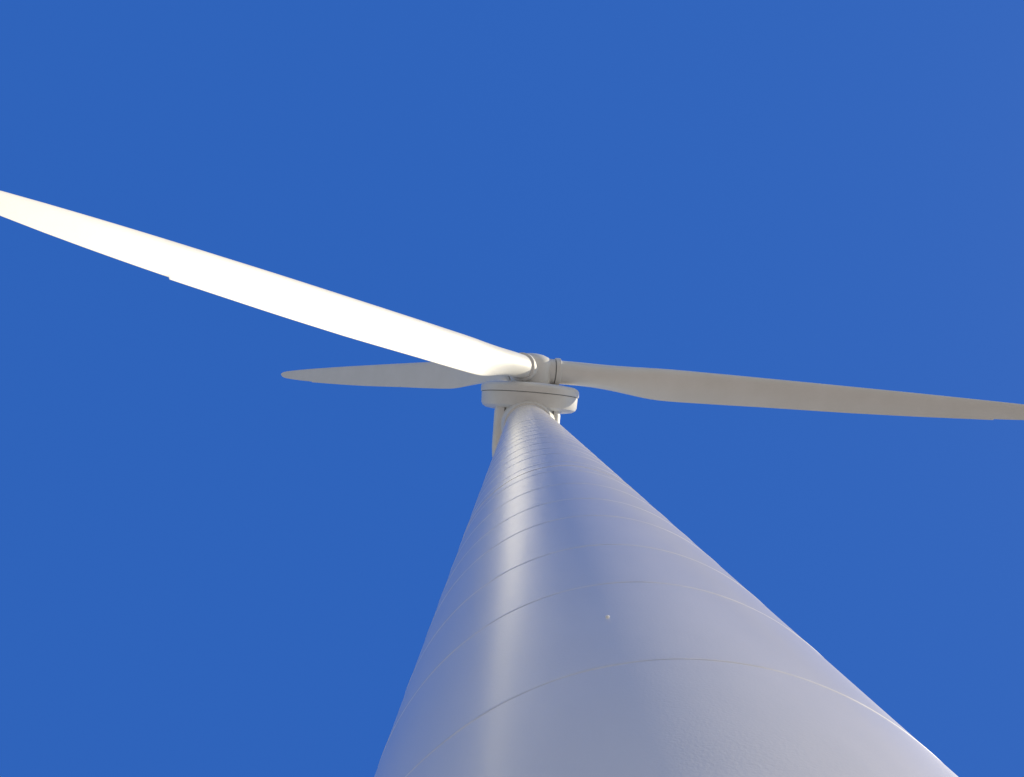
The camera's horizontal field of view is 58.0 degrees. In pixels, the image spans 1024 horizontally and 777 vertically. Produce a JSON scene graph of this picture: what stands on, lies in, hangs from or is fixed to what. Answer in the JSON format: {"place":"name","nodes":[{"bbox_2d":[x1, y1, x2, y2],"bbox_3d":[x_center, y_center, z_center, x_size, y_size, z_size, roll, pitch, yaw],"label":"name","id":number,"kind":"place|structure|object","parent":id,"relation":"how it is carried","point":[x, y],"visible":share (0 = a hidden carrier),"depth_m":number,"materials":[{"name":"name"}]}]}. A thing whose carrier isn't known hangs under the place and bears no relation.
{"place":"outdoors","nodes":[
{"label":"outdoors","id":0,"kind":"place"},
{"bbox_2d":[0,0,1023,776],"label":"sky","id":1,"kind":"structure","parent":0,"point":[214,562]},
{"bbox_2d":[510,353,550,383],"bbox_3d":[1.139,-1.084,53.982,2.464,2.473,1.975,0,-88,0],"label":"rotor hub","id":2,"kind":"object","parent":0,"point":[542,374],"visible":0.52,"depth_m":53.03,"materials":[{"name":"paint"}]},
{"bbox_2d":[0,191,537,380],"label":"blade","id":3,"kind":"object","parent":2,"relation":"attached to","point":[294,299],"visible":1,"depth_m":31.52,"materials":[{"name":"paint"}]},
{"bbox_2d":[281,362,510,388],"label":"blade","id":4,"kind":"object","parent":2,"relation":"attached to","point":[425,375],"visible":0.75,"depth_m":65.93,"materials":[{"name":"paint"}]},
{"bbox_2d":[481,381,578,398],"bbox_3d":[1.054,0.096,53.908,5.720,5.723,1.043,5,-88,0],"label":"generator ring","id":5,"kind":"object","parent":2,"relation":"attached to","point":[531,387],"visible":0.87,"depth_m":51.45,"materials":[{"name":"paint"}]},
{"bbox_2d":[550,358,1023,419],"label":"blade","id":6,"kind":"object","parent":2,"relation":"attached to","point":[670,385],"visible":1,"depth_m":55.60,"materials":[{"name":"paint"}]},
{"bbox_3d":[0.900,2.105,50.843,2.380,0.120,2.380,0,-88,0],"label":"yaw bearing","id":7,"kind":"object","parent":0,"visible":0},
{"bbox_2d":[501,401,554,431],"bbox_3d":[0.900,2.086,51.493,3.100,1.180,3.100,0,-88,0],"label":"yaw neck","id":8,"kind":"object","parent":7,"relation":"on","point":[506,411],"visible":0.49,"depth_m":51.27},
{"bbox_2d":[492,407,559,456],"bbox_3d":[0.766,2.692,53.899,3.760,3.949,3.506,5,-88,0],"label":"nacelle housing","id":9,"kind":"object","parent":8,"relation":"on","point":[498,414],"visible":0.19,"depth_m":52.10,"materials":[{"name":"paint"}]},
{"bbox_2d":[481,390,577,413],"bbox_3d":[0.997,0.810,53.893,5.600,5.607,1.366,4,-88,0],"label":"generator housing","id":10,"kind":"object","parent":8,"relation":"on","point":[561,404],"visible":0.66,"depth_m":51.59,"materials":[{"name":"paint"}]},
{"bbox_2d":[483,390,575,397],"bbox_3d":[1.032,0.369,53.899,5.500,5.481,0.558,5,-88,0],"label":"generator gap","id":11,"kind":"object","parent":10,"relation":"attached to","point":[534,392],"visible":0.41,"depth_m":51.48,"materials":[{"name":"rubber"}]},
{"label":"gravel hardstanding","id":12,"kind":"object","parent":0,"visible":0},
{"bbox_3d":[0.900,3.639,-1.634,6.000,0.520,6.000,0,-88,0],"label":"foundation plinth","id":13,"kind":"object","parent":12,"relation":"on","visible":0},
{"bbox_2d":[374,404,957,776],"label":"tower shell","id":14,"kind":"object","parent":13,"relation":"on","point":[680,718],"visible":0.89,"depth_m":5.38},
{"bbox_2d":[504,402,549,425],"bbox_3d":[0.900,2.112,50.623,2.700,0.320,2.700,0,-88,0],"label":"yaw collar","id":15,"kind":"object","parent":14,"relation":"on","point":[518,405],"visible":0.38,"depth_m":50.44,"materials":[{"name":"paint"}]},
{"bbox_2d":[462,465,634,538],"bbox_3d":[0.900,3.133,15.698,3.672,0.100,3.672,0,-88,0],"label":"flange joint","id":16,"kind":"object","parent":14,"relation":"attached to","point":[539,468],"visible":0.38,"depth_m":15.63,"materials":[{"name":"paint"}]},
{"bbox_2d":[380,405,935,776],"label":"weld seams","id":17,"kind":"object","parent":14,"relation":"attached to","point":[499,704],"visible":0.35,"depth_m":8.25,"materials":[{"name":"paint"}]}
]}

